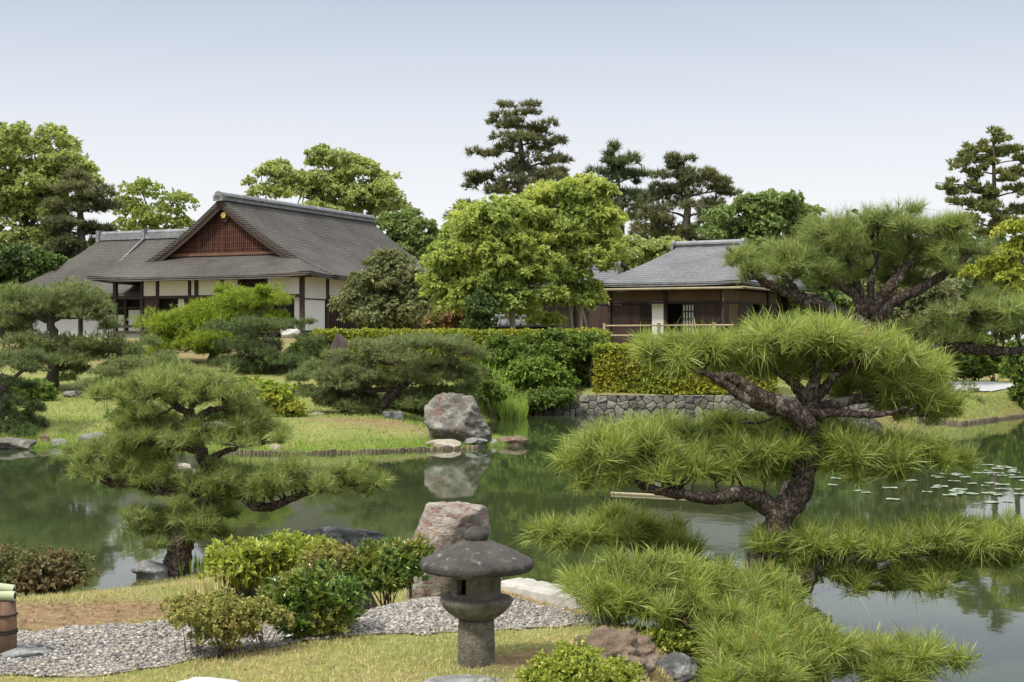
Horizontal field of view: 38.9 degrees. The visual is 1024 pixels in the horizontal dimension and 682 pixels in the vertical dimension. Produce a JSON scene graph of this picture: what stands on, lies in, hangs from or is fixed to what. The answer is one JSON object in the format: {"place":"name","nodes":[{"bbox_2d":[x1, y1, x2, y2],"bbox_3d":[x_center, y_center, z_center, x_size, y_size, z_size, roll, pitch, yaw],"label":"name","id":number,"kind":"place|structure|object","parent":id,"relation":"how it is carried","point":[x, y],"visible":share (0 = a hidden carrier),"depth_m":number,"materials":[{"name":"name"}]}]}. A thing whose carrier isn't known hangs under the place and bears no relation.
{"place":"outdoors","nodes":[
{"label":"outdoors","id":0,"kind":"place"},
{"bbox_2d":[0,386,506,453],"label":"bank grass","id":1,"kind":"structure","parent":0,"point":[86,417],"depth_m":31.23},
{"bbox_2d":[0,431,510,452],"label":"shore grass","id":2,"kind":"structure","parent":0,"point":[401,444],"depth_m":28.11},
{"bbox_2d":[0,596,633,677],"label":"gravel","id":3,"kind":"structure","parent":0,"point":[65,640],"depth_m":8.52,"materials":[{"name":"gravel"}]},
{"bbox_2d":[16,578,697,681],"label":"leaf litter","id":4,"kind":"object","parent":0,"point":[30,629],"visible":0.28,"depth_m":9.28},
{"bbox_2d":[0,414,1023,681],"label":"pond water","id":5,"kind":"structure","parent":0,"point":[46,500],"depth_m":18.30,"materials":[{"name":"green liquid"}]},
{"bbox_2d":[130,560,168,578],"bbox_3d":[-3.214,2.050,12.900,0.341,0.199,0.267,0,0,0],"label":"stone","id":6,"kind":"object","parent":5,"relation":"on","point":[146,569],"visible":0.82,"depth_m":12.82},
{"bbox_2d":[175,463,193,471],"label":"stone","id":7,"kind":"object","parent":5,"relation":"on","point":[187,466],"visible":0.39,"depth_m":23.20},
{"bbox_2d":[178,548,205,576],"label":"grass tuft","id":8,"kind":"object","parent":5,"relation":"on","point":[197,565],"visible":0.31,"depth_m":13.04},
{"bbox_2d":[269,444,280,451],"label":"stone","id":9,"kind":"object","parent":5,"relation":"on","point":[277,446],"visible":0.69,"depth_m":27.35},
{"bbox_2d":[463,437,488,447],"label":"stone","id":10,"kind":"object","parent":5,"relation":"on","point":[474,441],"visible":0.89,"depth_m":28.51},
{"bbox_2d":[610,492,664,496],"bbox_3d":[2.062,2.088,19.550,1.574,0.042,0.042,0,0,26],"label":"bamboo pole","id":11,"kind":"object","parent":5,"relation":"on","point":[638,494],"visible":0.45,"depth_m":19.71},
{"bbox_2d":[0,336,1023,681],"bbox_3d":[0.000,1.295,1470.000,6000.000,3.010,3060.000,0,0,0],"label":"ground","id":12,"kind":"structure","parent":0,"point":[348,432],"depth_m":9.43,"materials":[{"name":"plant"}]},
{"bbox_2d":[0,583,17,653],"bbox_3d":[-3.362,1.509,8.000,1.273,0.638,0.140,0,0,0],"label":"barrel","id":13,"kind":"object","parent":12,"relation":"on","point":[8,623],"visible":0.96,"depth_m":7.95,"materials":[{"name":"wood"}]},
{"bbox_2d":[0,437,36,448],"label":"stone","id":14,"kind":"object","parent":12,"relation":"on","point":[12,443],"visible":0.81,"depth_m":28.10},
{"bbox_2d":[1,645,50,657],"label":"stone","id":15,"kind":"object","parent":12,"relation":"on","point":[23,651],"visible":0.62,"depth_m":7.94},
{"bbox_2d":[0,344,63,437],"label":"trained pine","id":16,"kind":"object","parent":12,"relation":"on","point":[10,400],"visible":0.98,"depth_m":29.81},
{"bbox_2d":[7,377,59,400],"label":"azalea shrub","id":17,"kind":"object","parent":12,"relation":"on","point":[46,390],"visible":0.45,"depth_m":36.79,"materials":[{"name":"green plant"}]},
{"bbox_2d":[0,241,69,336],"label":"evergreen shrub","id":18,"kind":"object","parent":12,"relation":"on","point":[21,262],"visible":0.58,"depth_m":78.88,"materials":[{"name":"green plant"}]},
{"bbox_2d":[40,434,48,441],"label":"stone","id":19,"kind":"object","parent":12,"relation":"on","point":[45,437],"visible":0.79,"depth_m":29.25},
{"bbox_2d":[0,542,101,596],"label":"azalea shrub","id":20,"kind":"object","parent":12,"relation":"on","point":[52,571],"visible":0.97,"depth_m":10.46,"materials":[{"name":"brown plant"}]},
{"bbox_2d":[0,120,104,328],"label":"broadleaf tree","id":21,"kind":"object","parent":12,"relation":"on","point":[20,199],"visible":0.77,"depth_m":84.89,"materials":[{"name":"green plant"}]},
{"bbox_2d":[49,438,65,446],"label":"stone","id":22,"kind":"object","parent":12,"relation":"on","point":[53,441],"visible":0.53,"depth_m":28.81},
{"bbox_2d":[63,391,81,397],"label":"stone","id":23,"kind":"object","parent":12,"relation":"on","point":[69,394],"visible":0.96,"depth_m":37.87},
{"bbox_2d":[35,166,125,260],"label":"pine tree","id":24,"kind":"object","parent":12,"relation":"on","point":[80,185],"visible":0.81,"depth_m":83.29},
{"bbox_2d":[0,274,163,389],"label":"trained pine","id":25,"kind":"object","parent":12,"relation":"on","point":[73,298],"visible":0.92,"depth_m":39.55,"materials":[{"name":"plant"}]},
{"bbox_2d":[78,432,105,442],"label":"stone","id":26,"kind":"object","parent":12,"relation":"on","point":[84,435],"visible":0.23,"depth_m":28.79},
{"bbox_2d":[21,229,186,336],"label":"villa wing","id":27,"kind":"structure","parent":12,"relation":"on","point":[110,251],"depth_m":78.24,"materials":[{"name":"tile"}]},
{"bbox_2d":[92,377,125,418],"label":"azalea shrub","id":28,"kind":"object","parent":12,"relation":"on","point":[99,381],"visible":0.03,"depth_m":31.90,"materials":[{"name":"green plant"}]},
{"bbox_2d":[72,347,200,389],"bbox_3d":[-9.765,0.903,38.114,3.318,1.535,2.688,0,0,0],"label":"trained pine","id":29,"kind":"object","parent":12,"relation":"on","point":[115,369],"visible":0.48,"depth_m":37.72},
{"bbox_2d":[96,351,177,367],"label":"azalea shrub","id":30,"kind":"object","parent":12,"relation":"on","point":[128,356],"visible":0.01,"depth_m":42.78,"materials":[{"name":"green plant"}]},
{"bbox_2d":[104,176,200,230],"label":"broadleaf tree","id":31,"kind":"object","parent":12,"relation":"on","point":[150,218],"visible":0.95,"depth_m":103.28,"materials":[{"name":"green plant"}]},
{"bbox_2d":[183,565,229,597],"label":"grass tuft","id":32,"kind":"object","parent":12,"relation":"on","point":[210,585],"visible":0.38,"depth_m":9.75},
{"bbox_2d":[178,677,239,681],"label":"stone","id":33,"kind":"object","parent":12,"relation":"on","point":[203,679],"visible":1,"depth_m":7.26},
{"bbox_2d":[126,280,294,363],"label":"trained pine","id":34,"kind":"object","parent":12,"relation":"on","point":[230,302],"visible":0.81,"depth_m":47.41,"materials":[{"name":"plant"}]},
{"bbox_2d":[55,354,397,577],"bbox_3d":[-2.552,1.162,13.078,3.169,2.128,1.295,0,0,0],"label":"trained pine","id":35,"kind":"object","parent":12,"relation":"on","point":[184,522],"visible":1,"depth_m":12.88,"materials":[{"name":"green plant"}]},
{"bbox_2d":[158,586,295,656],"bbox_3d":[-1.605,1.593,8.114,0.795,0.418,0.581,0,0,0],"label":"azalea shrub","id":36,"kind":"object","parent":12,"relation":"on","point":[204,612],"visible":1,"depth_m":8.03,"materials":[{"name":"green plant"}]},
{"bbox_2d":[229,586,256,598],"bbox_3d":[-1.946,1.825,10.497,0.308,0.100,0.234,0,0,0],"label":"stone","id":37,"kind":"object","parent":12,"relation":"on","point":[244,590],"visible":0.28,"depth_m":10.42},
{"bbox_2d":[234,375,262,382],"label":"azalea shrub","id":38,"kind":"object","parent":12,"relation":"on","point":[246,377],"visible":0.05,"depth_m":39.94,"materials":[{"name":"green plant"}]},
{"bbox_2d":[87,191,428,337],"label":"villa","id":39,"kind":"object","parent":12,"relation":"on","point":[309,257],"visible":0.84,"depth_m":70.83,"materials":[{"name":"tile"}]},
{"bbox_2d":[144,299,155,330],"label":"board door","id":40,"kind":"structure","parent":39,"relation":"in","point":[150,302],"depth_m":71.00,"materials":[{"name":"brown wood"}]},
{"bbox_2d":[241,279,263,288],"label":"lattice window","id":41,"kind":"structure","parent":39,"relation":"in","point":[255,282],"depth_m":68.48,"materials":[{"name":"brown wood"}]},
{"bbox_2d":[330,298,354,329],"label":"lattice door","id":42,"kind":"structure","parent":39,"relation":"in","point":[334,322],"depth_m":70.17,"materials":[{"name":"brown wood"}]},
{"bbox_2d":[196,528,334,597],"bbox_3d":[-1.729,1.650,10.399,1.010,0.609,0.654,0,0,0],"label":"azalea shrub","id":43,"kind":"object","parent":12,"relation":"on","point":[252,562],"visible":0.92,"depth_m":10.27,"materials":[{"name":"green plant"}]},
{"bbox_2d":[199,313,333,374],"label":"trained pine","id":44,"kind":"object","parent":12,"relation":"on","point":[269,356],"visible":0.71,"depth_m":44.59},
{"bbox_2d":[234,375,307,416],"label":"azalea shrub","id":45,"kind":"object","parent":12,"relation":"on","point":[283,399],"visible":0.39,"depth_m":31.25,"materials":[{"name":"green plant"}]},
{"bbox_2d":[230,375,320,389],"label":"azalea shrub","id":46,"kind":"object","parent":12,"relation":"on","point":[294,384],"visible":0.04,"depth_m":39.53,"materials":[{"name":"green plant"}]},
{"bbox_2d":[237,531,314,542],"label":"azalea shrub","id":47,"kind":"object","parent":12,"relation":"on","point":[261,536],"visible":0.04,"depth_m":12.58,"materials":[{"name":"green plant"}]},
{"bbox_2d":[281,329,299,337],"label":"white stone","id":48,"kind":"object","parent":12,"relation":"on","point":[288,333],"visible":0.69,"depth_m":62.82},
{"bbox_2d":[254,557,370,639],"bbox_3d":[-1.169,1.540,8.490,0.682,0.532,0.521,0,0,0],"label":"glossy shrub","id":49,"kind":"object","parent":12,"relation":"on","point":[322,601],"visible":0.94,"depth_m":8.38,"materials":[{"name":"green plant"}]},
{"bbox_2d":[310,410,326,414],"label":"stone","id":50,"kind":"object","parent":12,"relation":"on","point":[318,412],"visible":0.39,"depth_m":32.44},
{"bbox_2d":[286,340,351,355],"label":"azalea shrub","id":51,"kind":"object","parent":12,"relation":"on","point":[294,345],"visible":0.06,"depth_m":49.53,"materials":[{"name":"green plant"}]},
{"bbox_2d":[239,143,411,217],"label":"broadleaf tree","id":52,"kind":"object","parent":12,"relation":"on","point":[373,196],"visible":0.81,"depth_m":96.96,"materials":[{"name":"green plant"}]},
{"bbox_2d":[294,538,371,577],"bbox_3d":[-1.241,1.670,10.194,0.606,0.559,0.435,0,0,0],"label":"azalea shrub","id":53,"kind":"object","parent":12,"relation":"on","point":[339,552],"visible":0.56,"depth_m":10.12,"materials":[{"name":"green plant"}]},
{"bbox_2d":[329,333,347,365],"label":"stone","id":54,"kind":"object","parent":12,"relation":"on","point":[339,341],"visible":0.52,"depth_m":43.68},
{"bbox_2d":[302,526,383,551],"bbox_3d":[-1.624,1.916,13.592,0.896,0.359,0.554,0,0,0],"label":"boulder","id":55,"kind":"object","parent":12,"relation":"on","point":[352,537],"visible":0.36,"depth_m":13.49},
{"bbox_2d":[217,445,477,454],"bbox_3d":[-3.050,2.213,27.442,4.992,0.379,0.824,0,0,-10],"label":"log edging","id":56,"kind":"object","parent":12,"relation":"on","point":[365,450],"visible":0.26,"depth_m":27.29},
{"bbox_2d":[0,568,710,681],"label":"lawn grass","id":57,"kind":"structure","parent":12,"relation":"on","point":[180,582],"depth_m":7.99,"materials":[{"name":"plant"}]},
{"bbox_2d":[356,590,377,610],"bbox_3d":[-1.044,1.848,10.413,0.295,0.228,0.180,0,0,13],"label":"stone","id":58,"kind":"object","parent":12,"relation":"on","point":[373,604],"depth_m":10.34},
{"bbox_2d":[326,247,435,329],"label":"camellia shrub","id":59,"kind":"object","parent":12,"relation":"on","point":[381,291],"visible":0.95,"depth_m":57.19,"materials":[{"name":"green plant"}]},
{"bbox_2d":[282,328,493,414],"bbox_3d":[-2.790,0.868,33.245,4.644,2.354,2.968,0,0,12],"label":"trained pine","id":60,"kind":"object","parent":12,"relation":"on","point":[355,373],"visible":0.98,"depth_m":32.70,"materials":[{"name":"green plant"}]},
{"bbox_2d":[343,532,436,609],"bbox_3d":[-0.844,1.647,10.191,0.716,0.602,0.615,0,0,0],"label":"pieris shrub","id":61,"kind":"object","parent":12,"relation":"on","point":[394,562],"visible":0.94,"depth_m":10.09,"materials":[{"name":"green plant"}]},
{"bbox_2d":[382,411,402,420],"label":"stone block","id":62,"kind":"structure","parent":12,"relation":"on","point":[396,415],"depth_m":31.86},
{"bbox_2d":[313,384,488,413],"bbox_3d":[-2.718,1.560,35.480,4.304,1.030,2.197,0,0,0],"label":"azalea shrub","id":63,"kind":"object","parent":12,"relation":"on","point":[392,405],"visible":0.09,"depth_m":35.08,"materials":[{"name":"green plant"}]},
{"bbox_2d":[373,206,441,259],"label":"broadleaf tree","id":64,"kind":"object","parent":12,"relation":"on","point":[406,230],"visible":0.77,"depth_m":92.16,"materials":[{"name":"green plant"}]},
{"bbox_2d":[419,308,466,328],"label":"reddish shrub","id":65,"kind":"object","parent":12,"relation":"on","point":[450,319],"visible":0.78,"depth_m":49.68,"materials":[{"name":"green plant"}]},
{"bbox_2d":[426,439,460,448],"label":"flat stone","id":66,"kind":"object","parent":12,"relation":"on","point":[440,443],"visible":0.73,"depth_m":28.29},
{"bbox_2d":[406,501,490,600],"bbox_3d":[-0.501,1.675,11.201,0.609,0.860,0.383,0,0,17],"label":"boulder","id":67,"kind":"object","parent":12,"relation":"on","point":[442,524],"visible":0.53,"depth_m":11.08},
{"bbox_2d":[424,392,491,443],"bbox_3d":[-1.082,1.612,29.200,1.374,1.164,1.237,0,0,0],"label":"boulder","id":68,"kind":"object","parent":12,"relation":"on","point":[456,416],"visible":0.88,"depth_m":28.88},
{"bbox_2d":[310,326,612,376],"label":"clipped hedge","id":69,"kind":"object","parent":12,"relation":"on","point":[478,336],"visible":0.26,"depth_m":44.49,"materials":[{"name":"green plant"}]},
{"bbox_2d":[422,674,501,681],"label":"stone","id":70,"kind":"object","parent":12,"relation":"on","point":[463,678],"visible":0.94,"depth_m":7.29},
{"bbox_2d":[420,527,533,667],"bbox_3d":[-0.186,1.411,7.695,0.611,0.847,0.611,0,0,0],"label":"stone lantern","id":71,"kind":"object","parent":12,"relation":"on","point":[476,564],"visible":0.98,"depth_m":7.58,"materials":[{"name":"stone"}]},
{"bbox_2d":[459,288,500,344],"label":"shrub","id":72,"kind":"object","parent":12,"relation":"on","point":[481,312],"visible":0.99,"depth_m":45.19,"materials":[{"name":"green plant"}]},
{"bbox_2d":[453,367,512,419],"bbox_3d":[-0.760,1.432,38.535,1.590,1.541,1.291,0,0,0],"label":"azalea shrub","id":73,"kind":"object","parent":12,"relation":"on","point":[491,389],"visible":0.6,"depth_m":38.30,"materials":[{"name":"green plant"}]},
{"bbox_2d":[414,192,570,328],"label":"broadleaf tree","id":74,"kind":"object","parent":12,"relation":"on","point":[499,265],"visible":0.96,"depth_m":46.30,"materials":[{"name":"green plant"}]},
{"bbox_2d":[478,360,529,419],"bbox_3d":[-0.280,1.336,39.425,1.599,1.740,2.478,0,0,0],"label":"iris clump","id":75,"kind":"object","parent":12,"relation":"on","point":[508,408],"visible":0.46,"depth_m":38.83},
{"bbox_2d":[441,98,577,220],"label":"pine tree","id":76,"kind":"object","parent":12,"relation":"on","point":[533,137],"visible":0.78,"depth_m":94.33,"materials":[{"name":"plant"}]},
{"bbox_2d":[496,435,528,445],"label":"flat stone","id":77,"kind":"object","parent":12,"relation":"on","point":[517,440],"visible":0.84,"depth_m":29.14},
{"bbox_2d":[2,209,1023,338],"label":"wood","id":78,"kind":"object","parent":12,"relation":"on","point":[972,280],"visible":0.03,"depth_m":113.17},
{"bbox_2d":[483,314,558,339],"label":"garden wall","id":79,"kind":"structure","parent":12,"relation":"on","point":[502,323],"depth_m":49.77,"materials":[{"name":"white paint"}]},
{"bbox_2d":[493,352,580,391],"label":"broadleaf shrub","id":80,"kind":"object","parent":12,"relation":"on","point":[531,372],"visible":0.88,"depth_m":41.57,"materials":[{"name":"green plant"}]},
{"bbox_2d":[468,327,612,386],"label":"broadleaf shrub","id":81,"kind":"object","parent":12,"relation":"on","point":[561,345],"visible":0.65,"depth_m":42.46,"materials":[{"name":"green plant"}]},
{"bbox_2d":[513,384,579,414],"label":"azalea shrub","id":82,"kind":"object","parent":12,"relation":"on","point":[543,399],"visible":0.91,"depth_m":40.82,"materials":[{"name":"green plant"}]},
{"bbox_2d":[501,577,599,611],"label":"granite kerb","id":83,"kind":"structure","parent":12,"relation":"on","point":[534,588],"depth_m":9.84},
{"bbox_2d":[484,261,620,328],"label":"corridor house","id":84,"kind":"structure","parent":12,"relation":"on","point":[601,275],"depth_m":54.27,"materials":[{"name":"tile"}]},
{"bbox_2d":[516,171,633,329],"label":"broadleaf tree","id":85,"kind":"object","parent":12,"relation":"on","point":[572,206],"visible":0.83,"depth_m":47.85,"materials":[{"name":"green plant"}]},
{"bbox_2d":[515,635,646,681],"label":"box shrub","id":86,"kind":"object","parent":12,"relation":"on","point":[565,662],"visible":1,"depth_m":6.82,"materials":[{"name":"green plant"}]},
{"bbox_2d":[574,625,660,677],"bbox_3d":[0.544,1.691,7.687,0.439,0.347,0.398,0,0,-23],"label":"boulder","id":87,"kind":"object","parent":12,"relation":"on","point":[628,643],"visible":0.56,"depth_m":7.65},
{"bbox_2d":[581,136,656,291],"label":"pine tree","id":88,"kind":"object","parent":12,"relation":"on","point":[617,169],"visible":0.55,"depth_m":103.75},
{"bbox_2d":[615,304,662,336],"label":"garden wall","id":89,"kind":"structure","parent":12,"relation":"on","point":[657,313],"depth_m":65.88,"materials":[{"name":"paint"}]},
{"bbox_2d":[619,234,695,271],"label":"broadleaf tree","id":90,"kind":"object","parent":12,"relation":"on","point":[641,251],"visible":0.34,"depth_m":73.01,"materials":[{"name":"green plant"}]},
{"bbox_2d":[641,617,710,660],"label":"azalea shrub","id":91,"kind":"object","parent":12,"relation":"on","point":[672,639],"visible":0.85,"depth_m":8.61,"materials":[{"name":"green plant"}]},
{"bbox_2d":[574,342,778,395],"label":"clipped hedge","id":92,"kind":"object","parent":12,"relation":"on","point":[632,378],"visible":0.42,"depth_m":41.74,"materials":[{"name":"green plant"}]},
{"bbox_2d":[656,652,697,681],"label":"boulder","id":93,"kind":"object","parent":12,"relation":"on","point":[674,664],"visible":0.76,"depth_m":8.02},
{"bbox_2d":[627,149,743,240],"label":"pine tree","id":94,"kind":"object","parent":12,"relation":"on","point":[686,177],"visible":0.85,"depth_m":91.52,"materials":[{"name":"plant"}]},
{"bbox_2d":[589,238,815,344],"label":"pavilion","id":95,"kind":"structure","parent":12,"relation":"on","point":[686,283],"depth_m":52.72,"materials":[{"name":"tile"}]},
{"bbox_2d":[539,395,874,415],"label":"retaining wall","id":96,"kind":"structure","parent":12,"relation":"on","point":[598,404],"depth_m":41.11,"materials":[{"name":"stone"}]},
{"bbox_2d":[695,188,830,263],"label":"broadleaf tree","id":97,"kind":"object","parent":12,"relation":"on","point":[765,213],"visible":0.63,"depth_m":82.65,"materials":[{"name":"green plant"}]},
{"bbox_2d":[509,299,1023,681],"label":"trained pine","id":98,"kind":"object","parent":12,"relation":"on","point":[752,622],"visible":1,"depth_m":9.32,"materials":[{"name":"green plant"}]},
{"bbox_2d":[742,553,812,576],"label":"azalea shrub","id":99,"kind":"object","parent":12,"relation":"on","point":[780,564],"visible":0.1,"depth_m":12.06,"materials":[{"name":"green plant"}]},
{"bbox_2d":[771,306,828,325],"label":"evergreen shrub","id":100,"kind":"object","parent":12,"relation":"on","point":[793,310],"visible":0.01,"depth_m":52.64,"materials":[{"name":"green plant"}]},
{"bbox_2d":[758,250,867,320],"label":"broadleaf tree","id":101,"kind":"object","parent":12,"relation":"on","point":[838,297],"visible":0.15,"depth_m":57.26,"materials":[{"name":"green plant"}]},
{"bbox_2d":[717,194,1023,543],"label":"trained pine","id":102,"kind":"object","parent":12,"relation":"on","point":[901,261],"visible":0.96,"depth_m":13.93,"materials":[{"name":"green plant"}]},
{"bbox_2d":[822,373,952,390],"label":"azalea shrub","id":103,"kind":"object","parent":12,"relation":"on","point":[868,375],"visible":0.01,"depth_m":43.21,"materials":[{"name":"green plant"}]},
{"bbox_2d":[860,269,983,353],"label":"autumn shrub","id":104,"kind":"object","parent":12,"relation":"on","point":[943,289],"visible":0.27,"depth_m":46.38,"materials":[{"name":"green plant"}]},
{"bbox_2d":[938,365,986,401],"bbox_3d":[12.298,1.260,39.998,1.649,1.461,1.437,0,0,0],"label":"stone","id":105,"kind":"object","parent":12,"relation":"on","point":[971,389],"visible":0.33,"depth_m":39.93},
{"bbox_2d":[931,331,1009,381],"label":"evergreen shrub","id":106,"kind":"object","parent":12,"relation":"on","point":[979,366],"visible":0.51,"depth_m":49.36,"materials":[{"name":"green plant"}]},
{"bbox_2d":[917,414,1023,424],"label":"log edging","id":107,"kind":"object","parent":12,"relation":"on","point":[988,419],"visible":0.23,"depth_m":37.85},
{"bbox_2d":[934,124,1023,344],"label":"conifer tree","id":108,"kind":"object","parent":12,"relation":"on","point":[988,201],"visible":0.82,"depth_m":81.79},
{"bbox_2d":[957,216,1023,342],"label":"maple tree","id":109,"kind":"object","parent":12,"relation":"on","point":[1003,270],"visible":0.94,"depth_m":41.78,"materials":[{"name":"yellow plant"}]},
{"bbox_2d":[998,338,1023,409],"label":"clipped hedge","id":110,"kind":"object","parent":12,"relation":"on","point":[1015,369],"visible":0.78,"depth_m":40.98,"materials":[{"name":"green plant"}]},
{"bbox_2d":[0,0,1023,341],"label":"sky","id":111,"kind":"structure","parent":0,"point":[834,102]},
{"bbox_2d":[902,379,1023,420],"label":"bank grass","id":112,"kind":"structure","parent":0,"point":[989,395],"depth_m":40.55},
{"bbox_2d":[951,381,1012,390],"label":"path","id":113,"kind":"structure","parent":0,"point":[987,386],"depth_m":46.43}
]}

